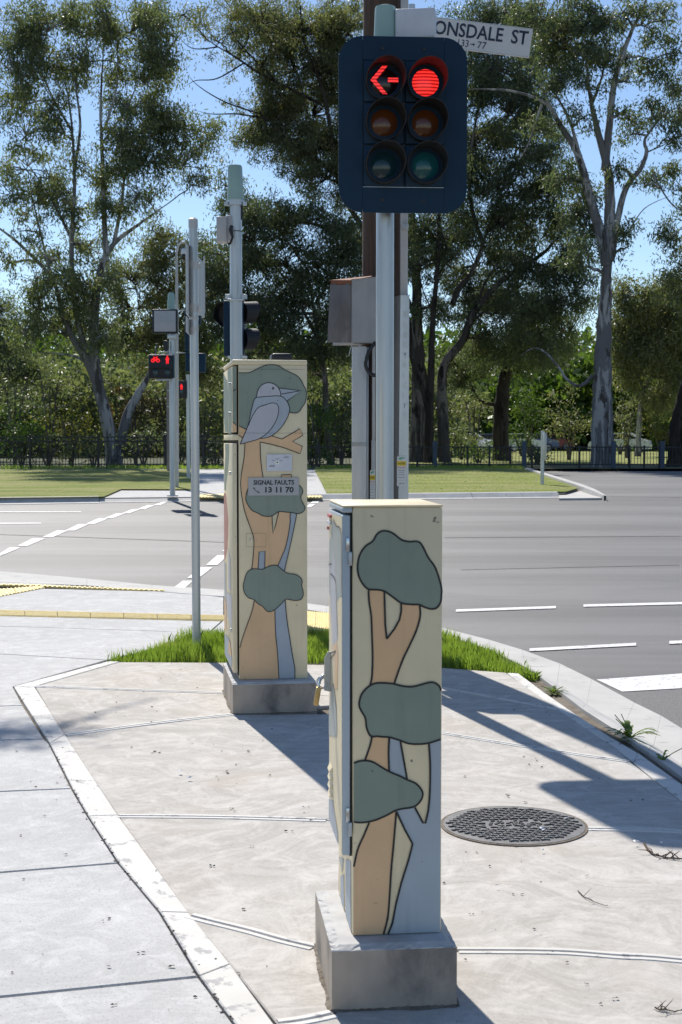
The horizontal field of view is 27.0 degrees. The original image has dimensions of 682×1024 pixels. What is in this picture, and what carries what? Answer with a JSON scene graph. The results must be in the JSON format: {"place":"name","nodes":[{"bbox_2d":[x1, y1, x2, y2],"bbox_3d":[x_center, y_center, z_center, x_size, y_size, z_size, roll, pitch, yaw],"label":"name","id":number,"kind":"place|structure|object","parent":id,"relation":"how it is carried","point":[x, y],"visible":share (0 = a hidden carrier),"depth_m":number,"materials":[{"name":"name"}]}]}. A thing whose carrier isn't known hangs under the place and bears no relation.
{"place":"outdoors","nodes":[
{"label":"outdoors","id":0,"kind":"place"},
{"bbox_2d":[0,469,190,497],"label":"grass verge","id":1,"kind":"object","parent":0,"point":[35,483],"depth_m":37.52,"materials":[{"name":"green plant"}]},
{"bbox_2d":[166,348,169,470],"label":"light pole","id":2,"kind":"object","parent":1,"relation":"on","point":[168,426],"visible":0.46,"depth_m":46.87,"materials":[{"name":"metal"}]},
{"bbox_2d":[175,241,186,486],"bbox_3d":[-3.811,-3.499,33.804,0.344,5.842,0.203,0,3,5],"label":"camera mast","id":3,"kind":"object","parent":1,"relation":"on","point":[177,384],"visible":0.87,"depth_m":33.85,"materials":[{"name":"grey metal"}]},
{"bbox_2d":[179,374,189,477],"bbox_3d":[-4.446,-2.398,39.952,0.407,2.920,0.256,0,3,0],"label":"pedestrian signal","id":4,"kind":"object","parent":1,"relation":"on","point":[184,389],"visible":0.87,"depth_m":39.87,"materials":[{"name":"metal"}]},
{"bbox_2d":[0,494,681,1023],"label":"footpath","id":5,"kind":"structure","parent":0,"point":[68,952],"depth_m":5.25,"materials":[{"name":"concrete"}]},
{"bbox_2d":[185,217,204,645],"bbox_3d":[-1.037,-0.522,10.178,0.090,3.122,0.706,0,3,0],"label":"sign pole","id":6,"kind":"object","parent":5,"relation":"on","point":[195,284],"visible":0.98,"depth_m":10.10,"materials":[{"name":"metal"}]},
{"bbox_2d":[213,164,259,360],"bbox_3d":[-0.985,-1.170,13.371,0.441,4.096,0.505,0,3,0],"label":"traffic signal","id":7,"kind":"object","parent":5,"relation":"on","point":[234,313],"visible":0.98,"depth_m":13.17,"materials":[{"name":"metal"}]},
{"bbox_2d":[222,360,318,714],"bbox_3d":[-0.419,0.144,8.171,0.498,1.994,0.822,0,3,-9],"label":"traffic control cabinet","id":8,"kind":"object","parent":5,"relation":"on","point":[265,672],"visible":0.99,"depth_m":7.87,"materials":[{"name":"metal"}]},
{"bbox_2d":[270,353,291,359],"bbox_3d":[-0.345,-0.878,8.148,0.127,0.054,0.150,0,3,-9],"label":"roof antenna","id":9,"kind":"object","parent":8,"relation":"on","point":[280,356],"visible":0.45,"depth_m":8.08,"materials":[{"name":"black plastic"}]},
{"bbox_2d":[107,625,530,672],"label":"grass","id":10,"kind":"structure","parent":5,"relation":"on","point":[457,653],"depth_m":9.82,"materials":[{"name":"green plant"}]},
{"bbox_2d":[11,667,643,1021],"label":"ground litter","id":11,"kind":"object","parent":5,"relation":"on","point":[215,997],"visible":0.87,"depth_m":4.86,"materials":[{"name":"brown plant"}]},
{"bbox_2d":[349,0,408,499],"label":"utility pole","id":12,"kind":"object","parent":5,"relation":"on","point":[364,421],"visible":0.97,"depth_m":10.31,"materials":[{"name":"grey metal"}]},
{"bbox_2d":[327,275,375,344],"bbox_3d":[0.086,-1.478,10.374,0.373,0.505,0.309,0,3,0],"label":"meter box","id":13,"kind":"object","parent":12,"relation":"attached to","point":[352,312],"visible":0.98,"depth_m":10.25,"materials":[{"name":"grey metal"}]},
{"bbox_2d":[327,285,350,342],"bbox_3d":[-0.016,-1.436,10.294,0.043,0.429,0.221,-3,4,-42],"label":"door","id":14,"kind":"structure","parent":13,"relation":"in","point":[339,319],"depth_m":10.29,"materials":[{"name":"metal"}]},
{"bbox_2d":[436,17,532,57],"bbox_3d":[0.784,-3.339,10.044,1.102,0.309,0.314,1,3,24],"label":"street sign","id":15,"kind":"object","parent":12,"relation":"attached to","point":[489,38],"visible":0.85,"depth_m":9.96,"materials":[{"name":"metal"}]},
{"bbox_2d":[313,499,458,1012],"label":"service pillar","id":16,"kind":"structure","parent":5,"relation":"on","point":[384,939],"depth_m":3.80,"materials":[{"name":"metal"}]},
{"bbox_2d":[314,674,326,705],"bbox_3d":[-0.059,0.510,4.088,0.041,0.088,0.038,0,3,0],"label":"padlock","id":17,"kind":"object","parent":16,"relation":"hanging from","point":[317,692],"visible":1,"depth_m":4.07,"materials":[{"name":"gold metal"}]},
{"bbox_2d":[329,509,349,854],"bbox_3d":[-0.005,0.456,3.966,0.021,0.913,0.361,0,3,-6],"label":"door","id":18,"kind":"structure","parent":16,"relation":"in","point":[345,518],"depth_m":3.79,"materials":[{"name":"grey paint"}]},
{"bbox_2d":[338,4,466,498],"bbox_3d":[0.381,-1.057,8.975,0.738,4.311,0.426,1,3,21],"label":"traffic signal","id":19,"kind":"object","parent":5,"relation":"on","point":[402,124],"visible":0.99,"depth_m":8.92,"materials":[{"name":"metal"}]},
{"bbox_2d":[395,4,435,36],"bbox_3d":[0.438,-3.102,9.065,0.333,0.258,0.160,0,3,7],"label":"radio box","id":20,"kind":"object","parent":19,"relation":"attached to","point":[411,21],"visible":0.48,"depth_m":8.98,"materials":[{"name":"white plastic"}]},
{"bbox_2d":[179,770,661,884],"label":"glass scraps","id":21,"kind":"object","parent":5,"relation":"on","point":[541,828],"visible":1,"depth_m":5.44,"materials":[{"name":"glass"}]},
{"bbox_2d":[441,806,587,846],"bbox_3d":[0.674,1.233,5.545,0.572,0.042,0.572,0,3,0],"label":"manhole cover","id":22,"kind":"object","parent":5,"relation":"on","point":[515,826],"visible":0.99,"depth_m":5.51,"materials":[{"name":"metal"}]},
{"bbox_2d":[516,669,542,681],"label":"grass","id":23,"kind":"structure","parent":5,"relation":"on","point":[530,675],"depth_m":9.04,"materials":[{"name":"plant"}]},
{"bbox_2d":[542,685,568,694],"bbox_3d":[1.270,1.062,8.543,0.178,0.056,0.206,-1,3,-25],"label":"weed","id":24,"kind":"object","parent":5,"relation":"on","point":[553,689],"visible":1,"depth_m":8.54,"materials":[{"name":"green plant"}]},
{"bbox_2d":[638,842,681,858],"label":"twig","id":25,"kind":"object","parent":5,"relation":"on","point":[652,853],"visible":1,"depth_m":5.12,"materials":[{"name":"wood"}]},
{"bbox_2d":[654,1001,671,1010],"bbox_3d":[0.848,1.300,3.752,0.030,0.022,0.063,3,4,44],"label":"twig","id":26,"kind":"object","parent":5,"relation":"on","point":[661,1005],"visible":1,"depth_m":3.75,"materials":[{"name":"wood"}]},
{"bbox_2d":[0,493,681,679],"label":"road","id":27,"kind":"structure","parent":0,"point":[524,540],"depth_m":18.32,"materials":[{"name":"grey asphalt"}]},
{"bbox_2d":[0,548,17,554],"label":"crossing line","id":28,"kind":"object","parent":27,"relation":"on","point":[7,550],"visible":1,"depth_m":19.51,"materials":[{"name":"paint"}]},
{"bbox_2d":[0,523,40,523],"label":"lane marking","id":29,"kind":"object","parent":27,"relation":"on","point":[20,523],"visible":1,"depth_m":23.95,"materials":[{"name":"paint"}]},
{"bbox_2d":[18,538,44,545],"bbox_3d":[-4.524,0.437,20.725,0.189,0.030,1.181,0,3,0],"label":"crossing line","id":30,"kind":"object","parent":27,"relation":"on","point":[30,541],"visible":1,"depth_m":20.80,"materials":[{"name":"paint"}]},
{"bbox_2d":[0,511,80,511],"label":"lane marking","id":31,"kind":"object","parent":27,"relation":"on","point":[40,511],"visible":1,"depth_m":26.64,"materials":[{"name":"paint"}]},
{"bbox_2d":[44,531,64,536],"bbox_3d":[-4.431,0.337,22.043,0.173,0.028,1.113,0,3,0],"label":"crossing line","id":32,"kind":"object","parent":27,"relation":"on","point":[53,534],"visible":1,"depth_m":22.09,"materials":[{"name":"paint"}]},
{"bbox_2d":[67,524,87,529],"bbox_3d":[-4.314,0.247,23.233,0.168,0.030,1.195,0,3,0],"label":"crossing line","id":33,"kind":"object","parent":27,"relation":"on","point":[78,526],"visible":1,"depth_m":23.17,"materials":[{"name":"paint"}]},
{"bbox_2d":[86,518,107,523],"bbox_3d":[-4.193,0.153,24.486,0.170,0.029,1.145,0,3,1],"label":"crossing line","id":34,"kind":"object","parent":27,"relation":"on","point":[96,520],"visible":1,"depth_m":24.57,"materials":[{"name":"paint"}]},
{"bbox_2d":[106,513,123,517],"bbox_3d":[-4.076,0.066,25.632,0.152,0.026,1.059,0,3,2],"label":"crossing line","id":35,"kind":"object","parent":27,"relation":"on","point":[115,515],"visible":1,"depth_m":25.67,"materials":[{"name":"paint"}]},
{"bbox_2d":[175,581,191,587],"bbox_3d":[-1.752,0.802,15.775,0.129,0.003,0.783,0,3,0],"label":"crossing line","id":36,"kind":"object","parent":27,"relation":"on","point":[183,584],"visible":0.9,"depth_m":15.77,"materials":[{"name":"paint"}]},
{"bbox_2d":[188,567,211,577],"bbox_3d":[-1.678,0.720,16.966,0.150,0.027,1.084,0,3,2],"label":"crossing line","id":37,"kind":"object","parent":27,"relation":"on","point":[203,570],"visible":0.67,"depth_m":17.16,"materials":[{"name":"paint"}]},
{"bbox_2d":[206,555,223,564],"bbox_3d":[-1.593,0.617,18.340,0.145,0.029,1.161,0,3,2],"label":"crossing line","id":38,"kind":"object","parent":27,"relation":"on","point":[217,559],"visible":0.83,"depth_m":18.26,"materials":[{"name":"paint"}]},
{"bbox_2d":[0,490,604,504],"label":"kerb","id":39,"kind":"structure","parent":27,"relation":"on","point":[576,495],"depth_m":30.07,"materials":[{"name":"concrete"}]},
{"bbox_2d":[0,534,650,569],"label":"road seam","id":40,"kind":"object","parent":27,"relation":"on","point":[445,537],"visible":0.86,"depth_m":21.28,"materials":[{"name":"paint"}]},
{"bbox_2d":[0,571,681,780],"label":"kerb","id":41,"kind":"structure","parent":27,"relation":"on","point":[600,704],"depth_m":8.85,"materials":[{"name":"concrete"}]},
{"bbox_2d":[604,714,659,741],"bbox_3d":[1.478,1.098,7.225,0.321,0.115,0.329,0,3,0],"label":"weed","id":42,"kind":"object","parent":41,"relation":"on","point":[627,727],"visible":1,"depth_m":7.21,"materials":[{"name":"green plant"}]},
{"bbox_2d":[656,748,681,759],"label":"weed","id":43,"kind":"object","parent":41,"relation":"on","point":[662,757],"visible":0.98,"depth_m":6.72,"materials":[{"name":"green plant"}]},
{"bbox_2d":[456,606,555,611],"bbox_3d":[1.574,0.918,13.491,1.095,0.001,0.180,-1,3,-16],"label":"lane marking","id":44,"kind":"object","parent":27,"relation":"on","point":[509,608],"visible":1,"depth_m":13.51,"materials":[{"name":"paint"}]},
{"bbox_2d":[525,468,606,500],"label":"kerb","id":45,"kind":"structure","parent":27,"relation":"on","point":[587,489],"depth_m":33.89,"materials":[{"name":"concrete"}]},
{"bbox_2d":[530,643,635,650],"bbox_3d":[1.879,1.043,10.998,1.000,0.001,0.136,-1,3,-19],"label":"lane marking","id":46,"kind":"object","parent":27,"relation":"on","point":[583,646],"visible":1,"depth_m":11.02,"materials":[{"name":"paint"}]},
{"bbox_2d":[582,674,681,727],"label":"road edge strip","id":47,"kind":"object","parent":27,"relation":"on","point":[666,704],"visible":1,"depth_m":8.75,"materials":[{"name":"concrete"}]},
{"bbox_2d":[583,602,681,606],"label":"lane marking","id":48,"kind":"object","parent":27,"relation":"on","point":[631,604],"visible":1,"depth_m":13.84,"materials":[{"name":"paint"}]},
{"bbox_2d":[597,673,681,691],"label":"lane marking","id":49,"kind":"object","parent":27,"relation":"on","point":[657,682],"visible":1,"depth_m":9.38,"materials":[{"name":"paint"}]},
{"bbox_2d":[104,469,577,497],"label":"crossing path","id":50,"kind":"structure","parent":0,"point":[211,481],"depth_m":33.38,"materials":[{"name":"concrete"}]},
{"bbox_2d":[0,435,228,468],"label":"picket fence","id":51,"kind":"object","parent":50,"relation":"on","point":[164,441],"visible":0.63,"depth_m":50.04,"materials":[{"name":"black metal"}]},
{"bbox_2d":[148,292,177,496],"bbox_3d":[-3.661,-2.425,29.391,0.605,4.216,0.490,0,3,0],"label":"pedestrian signal","id":52,"kind":"object","parent":50,"relation":"on","point":[161,367],"visible":1,"depth_m":29.25,"materials":[{"name":"metal"}]},
{"bbox_2d":[175,310,205,372],"bbox_3d":[-3.492,-2.705,32.956,0.728,4.358,0.300,0,3,0],"label":"traffic signal","id":53,"kind":"object","parent":50,"relation":"on","point":[202,362],"visible":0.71,"depth_m":32.77,"materials":[{"name":"metal"}]},
{"bbox_2d":[0,449,681,468],"bbox_3d":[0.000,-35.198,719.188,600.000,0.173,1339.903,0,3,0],"label":"park grass","id":54,"kind":"structure","parent":0,"point":[157,460],"depth_m":60.83,"materials":[{"name":"green plant"}]},
{"bbox_2d":[0,350,51,465],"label":"shrub","id":55,"kind":"object","parent":54,"relation":"on","point":[22,402],"visible":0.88,"depth_m":53.82,"materials":[{"name":"green plant"}]},
{"bbox_2d":[0,393,57,465],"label":"shrub","id":56,"kind":"object","parent":54,"relation":"on","point":[23,431],"visible":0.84,"depth_m":52.14,"materials":[{"name":"green plant"}]},
{"bbox_2d":[0,288,60,402],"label":"gum tree","id":57,"kind":"object","parent":54,"relation":"on","point":[5,350],"visible":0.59,"depth_m":68.98,"materials":[{"name":"green plant"}]},
{"bbox_2d":[7,424,83,466],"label":"shrub","id":58,"kind":"object","parent":54,"relation":"on","point":[60,452],"visible":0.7,"depth_m":51.87,"materials":[{"name":"green plant"}]},
{"bbox_2d":[18,351,80,462],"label":"shrub","id":59,"kind":"object","parent":54,"relation":"on","point":[47,383],"visible":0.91,"depth_m":55.89,"materials":[{"name":"green plant"}]},
{"bbox_2d":[34,390,110,465],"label":"shrub","id":60,"kind":"object","parent":54,"relation":"on","point":[64,425],"visible":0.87,"depth_m":53.45,"materials":[{"name":"green plant"}]},
{"bbox_2d":[72,426,118,466],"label":"shrub","id":61,"kind":"object","parent":54,"relation":"on","point":[94,448],"visible":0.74,"depth_m":51.94,"materials":[{"name":"green plant"}]},
{"bbox_2d":[0,0,236,465],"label":"gum tree","id":62,"kind":"object","parent":54,"relation":"on","point":[83,318],"visible":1,"depth_m":54.09,"materials":[{"name":"green plant"}]},
{"bbox_2d":[110,360,165,463],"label":"shrub","id":63,"kind":"object","parent":54,"relation":"on","point":[141,411],"visible":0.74,"depth_m":56.80,"materials":[{"name":"green plant"}]},
{"bbox_2d":[115,420,163,466],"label":"shrub","id":64,"kind":"object","parent":54,"relation":"on","point":[137,432],"visible":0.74,"depth_m":52.54,"materials":[{"name":"green plant"}]},
{"bbox_2d":[1,463,310,468],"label":"grass tufts","id":65,"kind":"object","parent":54,"relation":"on","point":[182,466],"visible":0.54,"depth_m":49.71,"materials":[{"name":"green plant"}]},
{"bbox_2d":[97,206,227,462],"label":"gum tree","id":66,"kind":"object","parent":54,"relation":"on","point":[158,262],"visible":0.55,"depth_m":61.85,"materials":[{"name":"green plant"}]},
{"bbox_2d":[136,389,201,462],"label":"shrub","id":67,"kind":"object","parent":54,"relation":"on","point":[160,408],"visible":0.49,"depth_m":57.75,"materials":[{"name":"green plant"}]},
{"bbox_2d":[149,427,202,463],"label":"shrub","id":68,"kind":"object","parent":54,"relation":"on","point":[182,450],"visible":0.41,"depth_m":52.97,"materials":[{"name":"green plant"}]},
{"bbox_2d":[179,379,224,465],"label":"shrub","id":69,"kind":"object","parent":54,"relation":"on","point":[205,411],"visible":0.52,"depth_m":55.79,"materials":[{"name":"green plant"}]},
{"bbox_2d":[190,435,228,465],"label":"shrub","id":70,"kind":"object","parent":54,"relation":"on","point":[215,458],"visible":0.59,"depth_m":52.94,"materials":[{"name":"green plant"}]},
{"bbox_2d":[213,382,228,442],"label":"shrub","id":71,"kind":"object","parent":54,"relation":"on","point":[220,423],"visible":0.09,"depth_m":56.66,"materials":[{"name":"green plant"}]},
{"bbox_2d":[0,349,490,457],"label":"thicket","id":72,"kind":"object","parent":54,"relation":"on","point":[118,378],"visible":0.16,"depth_m":81.61,"materials":[{"name":"green plant"}]},
{"bbox_2d":[174,158,361,463],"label":"gum tree","id":73,"kind":"object","parent":54,"relation":"on","point":[279,219],"visible":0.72,"depth_m":58.92,"materials":[{"name":"green plant"}]},
{"bbox_2d":[170,0,433,440],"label":"gum tree","id":74,"kind":"object","parent":54,"relation":"on","point":[286,37],"visible":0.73,"depth_m":65.08,"materials":[{"name":"green plant"}]},
{"bbox_2d":[307,419,338,466],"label":"shrub","id":75,"kind":"object","parent":54,"relation":"on","point":[310,461],"visible":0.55,"depth_m":53.93,"materials":[{"name":"green plant"}]},
{"bbox_2d":[307,383,339,465],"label":"shrub","id":76,"kind":"object","parent":54,"relation":"on","point":[321,414],"visible":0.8,"depth_m":55.84,"materials":[{"name":"green plant"}]},
{"bbox_2d":[307,380,351,463],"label":"shrub","id":77,"kind":"object","parent":54,"relation":"on","point":[341,433],"visible":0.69,"depth_m":57.69,"materials":[{"name":"green plant"}]},
{"bbox_2d":[0,313,675,450],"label":"woodland","id":78,"kind":"object","parent":54,"relation":"on","point":[582,371],"visible":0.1,"depth_m":126.84,"materials":[{"name":"green plant"}]},
{"bbox_2d":[307,441,681,467],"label":"picket fence","id":79,"kind":"object","parent":54,"relation":"on","point":[661,447],"visible":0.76,"depth_m":51.04,"materials":[{"name":"black metal"}]},
{"bbox_2d":[520,444,555,463],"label":"shrub","id":80,"kind":"object","parent":54,"relation":"on","point":[535,455],"visible":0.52,"depth_m":59.93,"materials":[{"name":"green plant"}]},
{"bbox_2d":[468,0,681,470],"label":"gum tree","id":81,"kind":"object","parent":54,"relation":"on","point":[607,234],"visible":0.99,"depth_m":52.26,"materials":[{"name":"green plant"}]},
{"bbox_2d":[586,260,681,455],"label":"gum tree","id":82,"kind":"object","parent":54,"relation":"on","point":[639,326],"visible":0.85,"depth_m":83.64,"materials":[{"name":"green plant"}]},
{"bbox_2d":[646,226,681,470],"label":"gum tree","id":83,"kind":"object","parent":54,"relation":"on","point":[673,287],"visible":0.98,"depth_m":53.62,"materials":[{"name":"green plant"}]},
{"bbox_2d":[0,0,681,418],"label":"sky","id":84,"kind":"structure","parent":0,"point":[180,211],"materials":[{"name":"blue"}]},
{"bbox_2d":[314,466,576,493],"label":"grass verge","id":85,"kind":"object","parent":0,"point":[472,482],"depth_m":37.52,"materials":[{"name":"green plant"}]},
{"bbox_2d":[320,463,526,468],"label":"grass tufts","id":86,"kind":"object","parent":85,"relation":"on","point":[452,466],"visible":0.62,"depth_m":50.30,"materials":[{"name":"plant"}]},
{"bbox_2d":[540,431,546,484],"bbox_3d":[5.037,-1.352,35.499,0.114,1.336,0.500,0,3,0],"label":"post","id":87,"kind":"object","parent":85,"relation":"on","point":[543,445],"visible":1,"depth_m":35.44,"materials":[{"name":"metal"}]},
{"bbox_2d":[409,450,667,463],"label":"park lawn","id":88,"kind":"structure","parent":0,"point":[517,457],"depth_m":72.02,"materials":[{"name":"green plant"}]},
{"bbox_2d":[408,151,486,462],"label":"gum tree","id":89,"kind":"object","parent":88,"relation":"on","point":[428,397],"visible":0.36,"depth_m":61.69,"materials":[{"name":"green plant"}]},
{"bbox_2d":[449,420,491,459],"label":"shrub","id":90,"kind":"object","parent":88,"relation":"on","point":[460,438],"visible":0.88,"depth_m":71.69,"materials":[{"name":"green plant"}]},
{"bbox_2d":[454,433,487,451],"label":"parked car","id":91,"kind":"object","parent":88,"relation":"on","point":[483,439],"visible":0.09,"depth_m":107.25,"materials":[{"name":"white paint"}]},
{"bbox_2d":[449,382,494,457],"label":"shrub","id":92,"kind":"object","parent":88,"relation":"on","point":[473,410],"visible":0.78,"depth_m":77.86,"materials":[{"name":"green plant"}]},
{"bbox_2d":[453,437,505,462],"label":"shrub","id":93,"kind":"object","parent":88,"relation":"on","point":[482,456],"visible":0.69,"depth_m":62.09,"materials":[{"name":"green plant"}]},
{"bbox_2d":[479,433,492,439],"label":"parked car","id":94,"kind":"object","parent":88,"relation":"on","point":[489,436],"visible":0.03,"depth_m":110.95,"materials":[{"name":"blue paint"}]},
{"bbox_2d":[424,285,588,460],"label":"gum tree","id":95,"kind":"object","parent":88,"relation":"on","point":[459,377],"visible":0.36,"depth_m":67.53,"materials":[{"name":"green plant"}]},
{"bbox_2d":[408,0,613,461],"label":"gum tree","id":96,"kind":"object","parent":88,"relation":"on","point":[496,178],"visible":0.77,"depth_m":62.75,"materials":[{"name":"green plant"}]},
{"bbox_2d":[481,433,540,451],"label":"parked car","id":97,"kind":"object","parent":88,"relation":"on","point":[538,443],"visible":0.09,"depth_m":105.08,"materials":[{"name":"grey paint"}]},
{"bbox_2d":[508,417,543,455],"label":"shrub","id":98,"kind":"object","parent":88,"relation":"on","point":[517,440],"visible":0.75,"depth_m":85.92,"materials":[{"name":"green plant"}]},
{"bbox_2d":[509,387,553,453],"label":"shrub","id":99,"kind":"object","parent":88,"relation":"on","point":[533,415],"visible":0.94,"depth_m":89.43,"materials":[{"name":"green plant"}]},
{"bbox_2d":[513,433,558,451],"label":"parked car","id":100,"kind":"object","parent":88,"relation":"on","point":[552,443],"visible":0.26,"depth_m":109.02,"materials":[{"name":"blue paint"}]},
{"bbox_2d":[536,434,574,449],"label":"parked car","id":101,"kind":"object","parent":88,"relation":"on","point":[561,440],"visible":0.22,"depth_m":127.14,"materials":[{"name":"red paint"}]},
{"bbox_2d":[539,379,591,459],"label":"shrub","id":102,"kind":"object","parent":88,"relation":"on","point":[568,428],"visible":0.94,"depth_m":69.63,"materials":[{"name":"green plant"}]},
{"bbox_2d":[588,433,651,452],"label":"parked car","id":103,"kind":"object","parent":88,"relation":"on","point":[647,443],"visible":0.18,"depth_m":98.86,"materials":[{"name":"white paint"}]},
{"bbox_2d":[614,438,634,454],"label":"shrub","id":104,"kind":"object","parent":88,"relation":"on","point":[620,448],"visible":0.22,"depth_m":94.86,"materials":[{"name":"green plant"}]},
{"bbox_2d":[613,394,644,457],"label":"shrub","id":105,"kind":"object","parent":88,"relation":"on","point":[625,424],"visible":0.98,"depth_m":77.56,"materials":[{"name":"green plant"}]},
{"bbox_2d":[639,411,669,446],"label":"shrub","id":106,"kind":"object","parent":88,"relation":"on","point":[655,427],"visible":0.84,"depth_m":79.97,"materials":[{"name":"green plant"}]},
{"bbox_2d":[534,469,663,470],"bbox_3d":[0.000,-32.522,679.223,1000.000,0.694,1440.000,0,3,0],"label":"ground","id":107,"kind":"structure","parent":0,"point":[587,469],"depth_m":68.01,"materials":[{"name":"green plant"}]},
{"bbox_2d":[544,471,681,496],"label":"side road","id":108,"kind":"structure","parent":0,"point":[638,483],"depth_m":40.38,"materials":[{"name":"grey asphalt"}]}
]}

